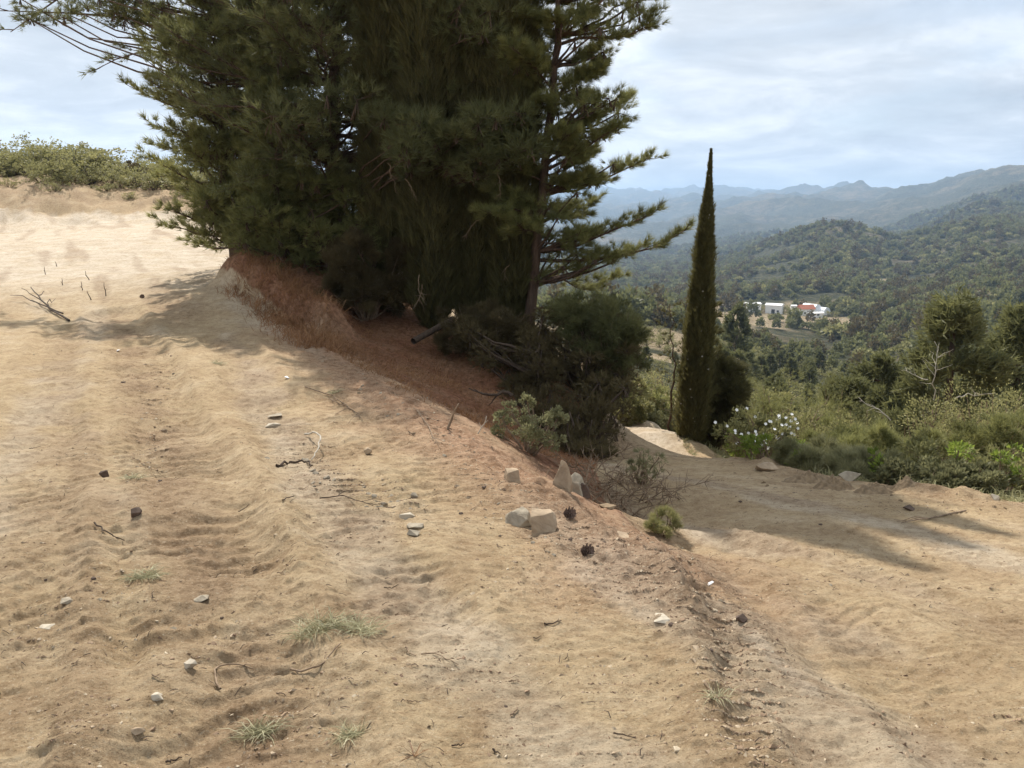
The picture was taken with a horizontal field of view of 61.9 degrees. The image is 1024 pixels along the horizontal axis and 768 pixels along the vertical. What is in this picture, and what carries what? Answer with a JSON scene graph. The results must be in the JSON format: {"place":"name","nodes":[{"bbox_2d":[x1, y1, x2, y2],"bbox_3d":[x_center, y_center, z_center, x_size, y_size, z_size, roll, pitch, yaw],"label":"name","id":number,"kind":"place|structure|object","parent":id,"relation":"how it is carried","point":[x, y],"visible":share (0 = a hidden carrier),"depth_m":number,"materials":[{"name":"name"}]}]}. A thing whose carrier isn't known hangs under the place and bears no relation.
{"place":"outdoors","nodes":[
{"label":"outdoors","id":0,"kind":"place"},
{"bbox_2d":[0,207,826,767],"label":"dirt road","id":1,"kind":"structure","parent":0,"point":[126,261],"depth_m":3.88,"materials":[{"name":"soil"}]},
{"bbox_2d":[112,562,174,582],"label":"grass tuft","id":2,"kind":"object","parent":1,"relation":"on","point":[145,575],"visible":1,"depth_m":3.76,"materials":[{"name":"green plant"}]},
{"bbox_2d":[218,710,298,749],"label":"grass tuft","id":3,"kind":"object","parent":1,"relation":"on","point":[258,732],"visible":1,"depth_m":2.75,"materials":[{"name":"green plant"}]},
{"bbox_2d":[272,596,370,643],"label":"grass tuft","id":4,"kind":"object","parent":1,"relation":"on","point":[318,628],"visible":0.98,"depth_m":3.26,"materials":[{"name":"green plant"}]},
{"bbox_2d":[320,712,374,749],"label":"grass tuft","id":5,"kind":"object","parent":1,"relation":"on","point":[351,734],"visible":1,"depth_m":2.69,"materials":[{"name":"green plant"}]},
{"bbox_2d":[321,610,399,640],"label":"grass tuft","id":6,"kind":"object","parent":1,"relation":"on","point":[359,628],"visible":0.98,"depth_m":3.26,"materials":[{"name":"green plant"}]},
{"bbox_2d":[504,468,520,483],"bbox_3d":[0.000,0.570,5.290,0.094,0.087,0.082,-3,12,-17],"label":"rock","id":7,"kind":"object","parent":1,"relation":"on","point":[511,475],"visible":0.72,"depth_m":5.26,"materials":[{"name":"stone"}]},
{"bbox_2d":[505,506,530,527],"bbox_3d":[0.038,0.717,4.591,0.153,0.101,0.123,1,11,6],"label":"rock","id":8,"kind":"object","parent":1,"relation":"on","point":[520,517],"visible":0.81,"depth_m":4.56,"materials":[{"name":"grey stone"}]},
{"bbox_2d":[531,508,556,536],"bbox_3d":[0.167,0.730,4.488,0.139,0.143,0.138,1,11,3],"label":"rock","id":9,"kind":"object","parent":1,"relation":"on","point":[543,520],"visible":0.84,"depth_m":4.45,"materials":[{"name":"stone"}]},
{"bbox_2d":[553,460,572,492],"bbox_3d":[0.310,0.579,5.286,0.124,0.227,0.123,3,12,12],"label":"rock","id":10,"kind":"object","parent":1,"relation":"on","point":[563,479],"visible":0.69,"depth_m":5.25,"materials":[{"name":"stone"}]},
{"bbox_2d":[694,681,741,705],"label":"grass tuft","id":11,"kind":"object","parent":1,"relation":"on","point":[718,694],"visible":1,"depth_m":2.80,"materials":[{"name":"green plant"}]},
{"bbox_2d":[0,174,1023,577],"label":"ground","id":12,"kind":"structure","parent":0,"point":[34,196],"depth_m":12.57,"materials":[{"name":"soil"}]},
{"bbox_2d":[0,148,43,174],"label":"shrub","id":13,"kind":"object","parent":12,"relation":"on","point":[13,159],"visible":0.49,"depth_m":40.23,"materials":[{"name":"green plant"}]},
{"bbox_2d":[3,158,41,176],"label":"shrub","id":14,"kind":"object","parent":12,"relation":"on","point":[18,169],"visible":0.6,"depth_m":39.73,"materials":[{"name":"green plant"}]},
{"bbox_2d":[19,168,60,184],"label":"shrub","id":15,"kind":"object","parent":12,"relation":"on","point":[33,175],"visible":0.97,"depth_m":37.76,"materials":[{"name":"green plant"}]},
{"bbox_2d":[7,138,76,164],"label":"shrub","id":16,"kind":"object","parent":12,"relation":"on","point":[29,142],"visible":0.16,"depth_m":42.90,"materials":[{"name":"green plant"}]},
{"bbox_2d":[39,162,73,181],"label":"shrub","id":17,"kind":"object","parent":12,"relation":"on","point":[59,168],"visible":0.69,"depth_m":38.63,"materials":[{"name":"green plant"}]},
{"bbox_2d":[38,150,79,181],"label":"shrub","id":18,"kind":"object","parent":12,"relation":"on","point":[54,164],"visible":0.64,"depth_m":38.92,"materials":[{"name":"green plant"}]},
{"bbox_2d":[29,142,92,175],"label":"shrub","id":19,"kind":"object","parent":12,"relation":"on","point":[75,150],"visible":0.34,"depth_m":41.68,"materials":[{"name":"green plant"}]},
{"bbox_2d":[46,167,90,185],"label":"shrub","id":20,"kind":"object","parent":12,"relation":"on","point":[68,178],"visible":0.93,"depth_m":38.22,"materials":[{"name":"green plant"}]},
{"bbox_2d":[54,148,113,174],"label":"shrub","id":21,"kind":"object","parent":12,"relation":"on","point":[90,153],"visible":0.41,"depth_m":41.11,"materials":[{"name":"green plant"}]},
{"bbox_2d":[46,147,122,171],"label":"shrub","id":22,"kind":"object","parent":12,"relation":"on","point":[107,157],"visible":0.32,"depth_m":41.87,"materials":[{"name":"green plant"}]},
{"bbox_2d":[25,139,155,163],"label":"shrub","id":23,"kind":"object","parent":12,"relation":"on","point":[109,151],"visible":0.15,"depth_m":48.70,"materials":[{"name":"green plant"}]},
{"bbox_2d":[68,155,127,184],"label":"shrub","id":24,"kind":"object","parent":12,"relation":"on","point":[91,181],"visible":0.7,"depth_m":39.70,"materials":[{"name":"green plant"}]},
{"bbox_2d":[88,168,124,184],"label":"shrub","id":25,"kind":"object","parent":12,"relation":"on","point":[109,176],"visible":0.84,"depth_m":39.12,"materials":[{"name":"green plant"}]},
{"bbox_2d":[78,149,142,178],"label":"shrub","id":26,"kind":"object","parent":12,"relation":"on","point":[110,161],"visible":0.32,"depth_m":42.59,"materials":[{"name":"green plant"}]},
{"bbox_2d":[113,164,169,187],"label":"shrub","id":27,"kind":"object","parent":12,"relation":"on","point":[132,171],"visible":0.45,"depth_m":39.81,"materials":[{"name":"green plant"}]},
{"bbox_2d":[121,170,166,190],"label":"shrub","id":28,"kind":"object","parent":12,"relation":"on","point":[148,186],"visible":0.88,"depth_m":38.94,"materials":[{"name":"green plant"}]},
{"bbox_2d":[115,0,325,256],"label":"pine tree","id":29,"kind":"object","parent":12,"relation":"on","point":[203,158],"visible":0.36,"depth_m":15.10,"materials":[{"name":"green plant"}]},
{"bbox_2d":[0,0,566,233],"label":"pine tree","id":30,"kind":"object","parent":12,"relation":"on","point":[314,23],"visible":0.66,"depth_m":12.99,"materials":[{"name":"green plant"}]},
{"bbox_2d":[215,249,362,355],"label":"dry grass","id":31,"kind":"structure","parent":12,"relation":"on","point":[279,320],"depth_m":12.41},
{"bbox_2d":[215,42,394,308],"bbox_3d":[-3.237,-3.401,14.351,3.609,4.413,2.464,0,11,0],"label":"pine tree","id":32,"kind":"object","parent":12,"relation":"on","point":[290,226],"visible":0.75,"depth_m":13.87,"materials":[{"name":"green plant"}]},
{"bbox_2d":[274,8,357,215],"bbox_3d":[-3.095,-6.029,16.513,4.797,8.544,4.869,3,12,14],"label":"pine tree","id":33,"kind":"object","parent":12,"relation":"on","point":[344,144],"visible":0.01,"depth_m":15.65,"materials":[{"name":"green plant"}]},
{"bbox_2d":[311,224,418,320],"bbox_3d":[-2.308,-1.780,13.718,1.632,1.637,1.942,8,14,33],"label":"bush","id":34,"kind":"object","parent":12,"relation":"on","point":[352,276],"visible":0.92,"depth_m":13.42,"materials":[{"name":"green plant"}]},
{"bbox_2d":[336,0,413,311],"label":"cypress tree","id":35,"kind":"object","parent":12,"relation":"on","point":[374,26],"visible":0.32,"depth_m":13.51,"materials":[{"name":"green plant"}]},
{"bbox_2d":[218,246,605,468],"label":"dry grass","id":36,"kind":"structure","parent":12,"relation":"on","point":[470,416],"depth_m":11.47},
{"bbox_2d":[378,0,481,331],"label":"cypress tree","id":37,"kind":"object","parent":12,"relation":"on","point":[430,209],"visible":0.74,"depth_m":13.16,"materials":[{"name":"green plant"}]},
{"bbox_2d":[411,316,453,343],"bbox_3d":[-1.169,-0.822,12.905,0.100,0.330,1.023,7,14,33],"label":"log","id":38,"kind":"object","parent":12,"relation":"on","point":[425,334],"visible":0.77,"depth_m":12.72,"materials":[{"name":"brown wood"}]},
{"bbox_2d":[442,0,499,315],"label":"cypress tree","id":39,"kind":"object","parent":12,"relation":"on","point":[474,265],"visible":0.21,"depth_m":13.44,"materials":[{"name":"green plant"}]},
{"bbox_2d":[431,295,528,357],"bbox_3d":[-0.429,-0.863,12.971,1.624,0.996,1.739,0,11,0],"label":"bush","id":40,"kind":"object","parent":12,"relation":"on","point":[492,312],"visible":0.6,"depth_m":12.61,"materials":[{"name":"green plant"}]},
{"bbox_2d":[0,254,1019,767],"bbox_3d":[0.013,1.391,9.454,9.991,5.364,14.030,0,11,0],"label":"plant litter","id":41,"kind":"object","parent":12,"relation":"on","point":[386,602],"visible":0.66,"depth_m":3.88,"materials":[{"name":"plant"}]},
{"bbox_2d":[474,0,562,315],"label":"cypress tree","id":42,"kind":"object","parent":12,"relation":"on","point":[514,254],"visible":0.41,"depth_m":13.15,"materials":[{"name":"green plant"}]},
{"bbox_2d":[490,391,569,455],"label":"bush","id":43,"kind":"object","parent":12,"relation":"on","point":[528,429],"visible":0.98,"depth_m":7.06,"materials":[{"name":"green plant"}]},
{"bbox_2d":[446,305,650,442],"bbox_3d":[0.525,-0.150,12.052,3.043,1.875,3.892,0,11,0],"label":"bush","id":44,"kind":"object","parent":12,"relation":"on","point":[536,349],"visible":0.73,"depth_m":11.81,"materials":[{"name":"green plant"}]},
{"bbox_2d":[571,472,584,496],"bbox_3d":[0.419,0.657,5.563,0.157,0.158,0.138,-3,12,-17],"label":"rock","id":45,"kind":"object","parent":12,"relation":"on","point":[577,479],"visible":0.56,"depth_m":5.52,"materials":[{"name":"grey stone"}]},
{"bbox_2d":[467,0,697,330],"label":"pine tree","id":46,"kind":"object","parent":12,"relation":"on","point":[569,128],"visible":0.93,"depth_m":12.81,"materials":[{"name":"green plant"}]},
{"bbox_2d":[543,406,627,460],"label":"bush","id":47,"kind":"object","parent":12,"relation":"on","point":[600,445],"visible":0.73,"depth_m":10.15,"materials":[{"name":"green plant"}]},
{"bbox_2d":[545,285,655,403],"bbox_3d":[1.307,-0.536,12.393,1.497,1.862,1.663,-5,12,-22],"label":"bush","id":48,"kind":"object","parent":12,"relation":"on","point":[607,330],"visible":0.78,"depth_m":12.12,"materials":[{"name":"green plant"}]},
{"bbox_2d":[638,380,676,429],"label":"bush","id":49,"kind":"object","parent":12,"relation":"on","point":[657,396],"visible":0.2,"depth_m":17.21,"materials":[{"name":"green plant"}]},
{"bbox_2d":[670,148,719,441],"bbox_3d":[2.952,-1.314,13.507,0.824,4.699,0.777,0,11,0],"label":"cypress tree","id":50,"kind":"object","parent":12,"relation":"on","point":[693,408],"visible":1,"depth_m":13.45,"materials":[{"name":"green plant"}]},
{"bbox_2d":[675,301,728,444],"bbox_3d":[3.342,-0.174,14.366,1.056,2.853,1.218,0,11,0],"label":"pine tree","id":51,"kind":"object","parent":12,"relation":"on","point":[721,330],"visible":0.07,"depth_m":14.30,"materials":[{"name":"green plant"}]},
{"bbox_2d":[667,349,757,450],"bbox_3d":[3.359,0.297,14.270,1.504,1.921,1.402,0,11,0],"label":"conifer","id":52,"kind":"object","parent":12,"relation":"on","point":[730,391],"visible":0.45,"depth_m":13.95,"materials":[{"name":"plant"}]},
{"bbox_2d":[709,405,798,459],"bbox_3d":[3.154,0.726,10.914,1.192,0.921,1.046,-5,12,-25],"label":"rockrose","id":53,"kind":"object","parent":12,"relation":"on","point":[779,424],"visible":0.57,"depth_m":10.91,"materials":[{"name":"green plant"}]},
{"bbox_2d":[720,374,791,457],"bbox_3d":[4.394,1.132,16.108,1.981,2.954,2.038,0,11,0],"label":"bush","id":54,"kind":"object","parent":12,"relation":"on","point":[754,405],"visible":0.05,"depth_m":15.77,"materials":[{"name":"green plant"}]},
{"bbox_2d":[738,433,808,458],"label":"bush","id":55,"kind":"object","parent":12,"relation":"on","point":[749,442],"visible":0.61,"depth_m":9.99,"materials":[{"name":"green plant"}]},
{"bbox_2d":[731,367,859,458],"bbox_3d":[4.834,1.106,14.957,2.730,2.826,2.259,0,11,0],"label":"bush","id":56,"kind":"object","parent":12,"relation":"on","point":[769,402],"visible":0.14,"depth_m":14.90,"materials":[{"name":"green plant"}]},
{"bbox_2d":[769,433,854,472],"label":"bush","id":57,"kind":"object","parent":12,"relation":"on","point":[808,453],"visible":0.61,"depth_m":9.30,"materials":[{"name":"green plant"}]},
{"bbox_2d":[770,404,866,457],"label":"bush","id":58,"kind":"object","parent":12,"relation":"on","point":[806,422],"visible":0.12,"depth_m":12.55,"materials":[{"name":"green plant"}]},
{"bbox_2d":[795,408,881,447],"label":"bush","id":59,"kind":"object","parent":12,"relation":"on","point":[841,430],"visible":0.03,"depth_m":10.47,"materials":[{"name":"green plant"}]},
{"bbox_2d":[815,371,877,430],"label":"bush","id":60,"kind":"object","parent":12,"relation":"on","point":[858,384],"visible":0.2,"depth_m":24.33,"materials":[{"name":"green plant"}]},
{"bbox_2d":[838,471,860,480],"bbox_3d":[3.143,0.854,7.902,0.195,0.110,0.153,-5,12,-23],"label":"rock","id":61,"kind":"object","parent":12,"relation":"on","point":[848,476],"visible":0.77,"depth_m":7.86,"materials":[{"name":"grey stone"}]},
{"bbox_2d":[681,436,1023,501],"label":"verge grass","id":62,"kind":"structure","parent":12,"relation":"on","point":[1020,497],"depth_m":8.16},
{"bbox_2d":[803,375,909,440],"bbox_3d":[6.864,1.712,17.159,2.548,3.677,2.592,0,11,0],"label":"bush","id":63,"kind":"object","parent":12,"relation":"on","point":[862,405],"visible":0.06,"depth_m":17.27,"materials":[{"name":"green plant"}]},
{"bbox_2d":[820,442,903,483],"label":"bush","id":64,"kind":"object","parent":12,"relation":"on","point":[854,459],"visible":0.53,"depth_m":8.66,"materials":[{"name":"green plant"}]},
{"bbox_2d":[817,405,910,441],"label":"bush","id":65,"kind":"object","parent":12,"relation":"on","point":[892,424],"visible":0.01,"depth_m":14.05,"materials":[{"name":"green plant"}]},
{"bbox_2d":[867,445,887,472],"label":"leafy sprig","id":66,"kind":"object","parent":12,"relation":"on","point":[872,451],"visible":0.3,"depth_m":8.54,"materials":[{"name":"green plant"}]},
{"bbox_2d":[823,342,937,422],"bbox_3d":[13.506,3.372,31.353,6.495,10.108,5.249,7,13,30],"label":"pine tree","id":67,"kind":"object","parent":12,"relation":"on","point":[880,368],"visible":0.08,"depth_m":30.00,"materials":[{"name":"green plant"}]},
{"bbox_2d":[835,416,948,460],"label":"bush","id":68,"kind":"object","parent":12,"relation":"on","point":[879,432],"visible":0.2,"depth_m":9.68,"materials":[{"name":"green plant"}]},
{"bbox_2d":[872,454,953,485],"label":"bush","id":69,"kind":"object","parent":12,"relation":"on","point":[927,467],"visible":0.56,"depth_m":7.90,"materials":[{"name":"green plant"}]},
{"bbox_2d":[897,391,986,441],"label":"bush","id":70,"kind":"object","parent":12,"relation":"on","point":[930,419],"visible":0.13,"depth_m":12.03,"materials":[{"name":"green plant"}]},
{"bbox_2d":[865,279,1023,447],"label":"pine tree","id":71,"kind":"object","parent":12,"relation":"on","point":[957,316],"visible":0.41,"depth_m":20.97,"materials":[{"name":"green plant"}]},
{"bbox_2d":[893,424,999,479],"bbox_3d":[4.421,0.824,8.576,1.177,0.659,1.272,0,11,0],"label":"bush","id":72,"kind":"object","parent":12,"relation":"on","point":[917,447],"visible":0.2,"depth_m":8.75,"materials":[{"name":"green plant"}]},
{"bbox_2d":[944,440,976,461],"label":"leafy sprig","id":73,"kind":"object","parent":12,"relation":"on","point":[957,453],"visible":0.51,"depth_m":7.96,"materials":[{"name":"green plant"}]},
{"bbox_2d":[922,370,1023,446],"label":"bush","id":74,"kind":"object","parent":12,"relation":"on","point":[968,412],"visible":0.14,"depth_m":14.33,"materials":[{"name":"green plant"}]},
{"bbox_2d":[925,297,1023,426],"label":"pine tree","id":75,"kind":"object","parent":12,"relation":"on","point":[1010,327],"visible":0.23,"depth_m":23.95,"materials":[{"name":"green plant"}]},
{"bbox_2d":[928,457,1022,498],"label":"bush","id":76,"kind":"object","parent":12,"relation":"on","point":[962,472],"visible":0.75,"depth_m":7.57,"materials":[{"name":"green plant"}]},
{"bbox_2d":[938,442,1023,498],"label":"bush","id":77,"kind":"object","parent":12,"relation":"on","point":[988,448],"visible":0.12,"depth_m":8.20,"materials":[{"name":"green plant"}]},
{"bbox_2d":[938,407,1023,492],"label":"bush","id":78,"kind":"object","parent":12,"relation":"on","point":[996,430],"visible":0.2,"depth_m":9.98,"materials":[{"name":"green plant"}]},
{"bbox_2d":[970,387,1023,438],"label":"bush","id":79,"kind":"object","parent":12,"relation":"on","point":[1006,399],"visible":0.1,"depth_m":11.15,"materials":[{"name":"green plant"}]},
{"bbox_2d":[990,442,1023,491],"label":"leafy sprig","id":80,"kind":"object","parent":12,"relation":"on","point":[1000,460],"visible":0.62,"depth_m":7.64,"materials":[{"name":"green plant"}]},
{"bbox_2d":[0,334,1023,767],"bbox_3d":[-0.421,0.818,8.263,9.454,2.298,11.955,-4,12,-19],"label":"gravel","id":81,"kind":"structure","parent":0,"point":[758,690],"depth_m":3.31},
{"bbox_2d":[0,0,1023,190],"label":"sky","id":82,"kind":"structure","parent":0,"point":[893,94],"materials":[{"name":"white"}]},
{"bbox_2d":[648,301,684,430],"bbox_3d":[2.761,-0.290,14.573,0.810,2.346,0.907,3,12,13],"label":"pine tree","id":83,"kind":"object","parent":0,"point":[669,357],"visible":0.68,"depth_m":14.51,"materials":[{"name":"green plant"}]},
{"bbox_2d":[499,204,1023,417],"bbox_3d":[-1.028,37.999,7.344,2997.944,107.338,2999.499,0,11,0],"label":"valley","id":84,"kind":"structure","parent":0,"point":[784,334],"depth_m":455.53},
{"bbox_2d":[714,300,755,363],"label":"pine tree","id":85,"kind":"object","parent":84,"relation":"on","point":[732,323],"visible":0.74,"depth_m":118.16,"materials":[{"name":"green plant"}]},
{"bbox_2d":[731,348,752,390],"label":"pine tree","id":86,"kind":"object","parent":84,"relation":"on","point":[738,353],"visible":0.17,"depth_m":83.04,"materials":[{"name":"green plant"}]},
{"bbox_2d":[744,350,760,381],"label":"pine tree","id":87,"kind":"object","parent":84,"relation":"on","point":[750,356],"visible":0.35,"depth_m":103.60,"materials":[{"name":"green plant"}]},
{"bbox_2d":[765,353,777,374],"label":"pine tree","id":88,"kind":"object","parent":84,"relation":"on","point":[770,358],"visible":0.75,"depth_m":129.84,"materials":[{"name":"green plant"}]},
{"bbox_2d":[765,303,783,313],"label":"farm shed","id":89,"kind":"structure","parent":84,"relation":"on","point":[774,308],"depth_m":404.91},
{"bbox_2d":[757,368,791,410],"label":"pine tree","id":90,"kind":"object","parent":84,"relation":"on","point":[771,379],"visible":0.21,"depth_m":64.31,"materials":[{"name":"green plant"}]},
{"bbox_2d":[536,183,1023,375],"bbox_3d":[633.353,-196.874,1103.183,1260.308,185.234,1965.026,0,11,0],"label":"wood","id":91,"kind":"object","parent":84,"relation":"on","point":[658,279],"visible":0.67,"depth_m":595.17,"materials":[{"name":"plant"}]},
{"bbox_2d":[764,374,800,418],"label":"pine tree","id":92,"kind":"object","parent":84,"relation":"on","point":[780,379],"visible":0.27,"depth_m":62.64,"materials":[{"name":"green plant"}]},
{"bbox_2d":[782,356,800,386],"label":"pine tree","id":93,"kind":"object","parent":84,"relation":"on","point":[791,363],"visible":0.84,"depth_m":121.33,"materials":[{"name":"green plant"}]},
{"bbox_2d":[799,364,818,388],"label":"pine tree","id":94,"kind":"object","parent":84,"relation":"on","point":[809,374],"visible":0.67,"depth_m":110.95,"materials":[{"name":"green plant"}]},
{"bbox_2d":[814,350,828,371],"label":"pine tree","id":95,"kind":"object","parent":84,"relation":"on","point":[819,356],"visible":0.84,"depth_m":161.24,"materials":[{"name":"green plant"}]},
{"bbox_2d":[541,165,1023,257],"bbox_3d":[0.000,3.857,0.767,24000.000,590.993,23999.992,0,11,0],"label":"mountains","id":96,"kind":"structure","parent":0,"point":[743,209],"depth_m":2906.10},
{"bbox_2d":[592,409,1023,767],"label":"dirt road","id":97,"kind":"structure","parent":0,"point":[977,680],"depth_m":4.08,"materials":[{"name":"soil"}]},
{"bbox_2d":[522,434,723,518],"bbox_3d":[0.724,0.717,6.842,1.653,0.596,1.554,-8,14,-36],"label":"brush pile","id":98,"kind":"object","parent":97,"relation":"on","point":[617,479],"visible":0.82,"depth_m":6.72,"materials":[{"name":"brown wood"}]},
{"bbox_2d":[613,377,654,421],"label":"bush","id":99,"kind":"object","parent":97,"relation":"on","point":[646,393],"visible":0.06,"depth_m":16.44,"materials":[{"name":"green plant"}]},
{"bbox_2d":[614,394,654,426],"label":"bush","id":100,"kind":"object","parent":97,"relation":"on","point":[637,415],"visible":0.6,"depth_m":15.85,"materials":[{"name":"green plant"}]},
{"bbox_2d":[624,446,667,485],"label":"plant","id":101,"kind":"object","parent":97,"relation":"on","point":[639,462],"visible":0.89,"depth_m":7.23,"materials":[{"name":"green plant"}]},
{"bbox_2d":[644,402,668,429],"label":"bush","id":102,"kind":"object","parent":97,"relation":"on","point":[654,417],"visible":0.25,"depth_m":16.51,"materials":[{"name":"green plant"}]},
{"bbox_2d":[642,504,683,538],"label":"plant","id":103,"kind":"object","parent":97,"relation":"on","point":[654,526],"visible":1,"depth_m":5.44,"materials":[{"name":"green plant"}]},
{"bbox_2d":[755,462,779,470],"bbox_3d":[2.588,0.845,8.732,0.219,0.106,0.226,-1,11,-6],"label":"rock","id":104,"kind":"object","parent":97,"relation":"on","point":[767,466],"visible":0.9,"depth_m":8.66,"materials":[{"name":"stone"}]},
{"bbox_2d":[781,470,828,483],"bbox_3d":[2.721,0.877,7.901,0.546,0.186,0.370,0,11,0],"label":"soil heap","id":105,"kind":"object","parent":97,"relation":"on","point":[809,476],"visible":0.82,"depth_m":7.83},
{"bbox_2d":[812,474,854,490],"bbox_3d":[2.811,0.879,7.454,0.459,0.190,0.311,0,11,0],"label":"soil heap","id":106,"kind":"object","parent":97,"relation":"on","point":[831,482],"visible":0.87,"depth_m":7.40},
{"bbox_2d":[853,481,893,494],"bbox_3d":[3.079,0.903,7.245,0.446,0.148,0.302,0,11,0],"label":"soil heap","id":107,"kind":"object","parent":97,"relation":"on","point":[876,487],"visible":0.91,"depth_m":7.19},
{"bbox_2d":[887,475,917,490],"bbox_3d":[3.315,0.862,7.273,0.370,0.181,0.251,0,11,0],"label":"soil heap","id":108,"kind":"object","parent":97,"relation":"on","point":[906,481],"visible":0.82,"depth_m":7.22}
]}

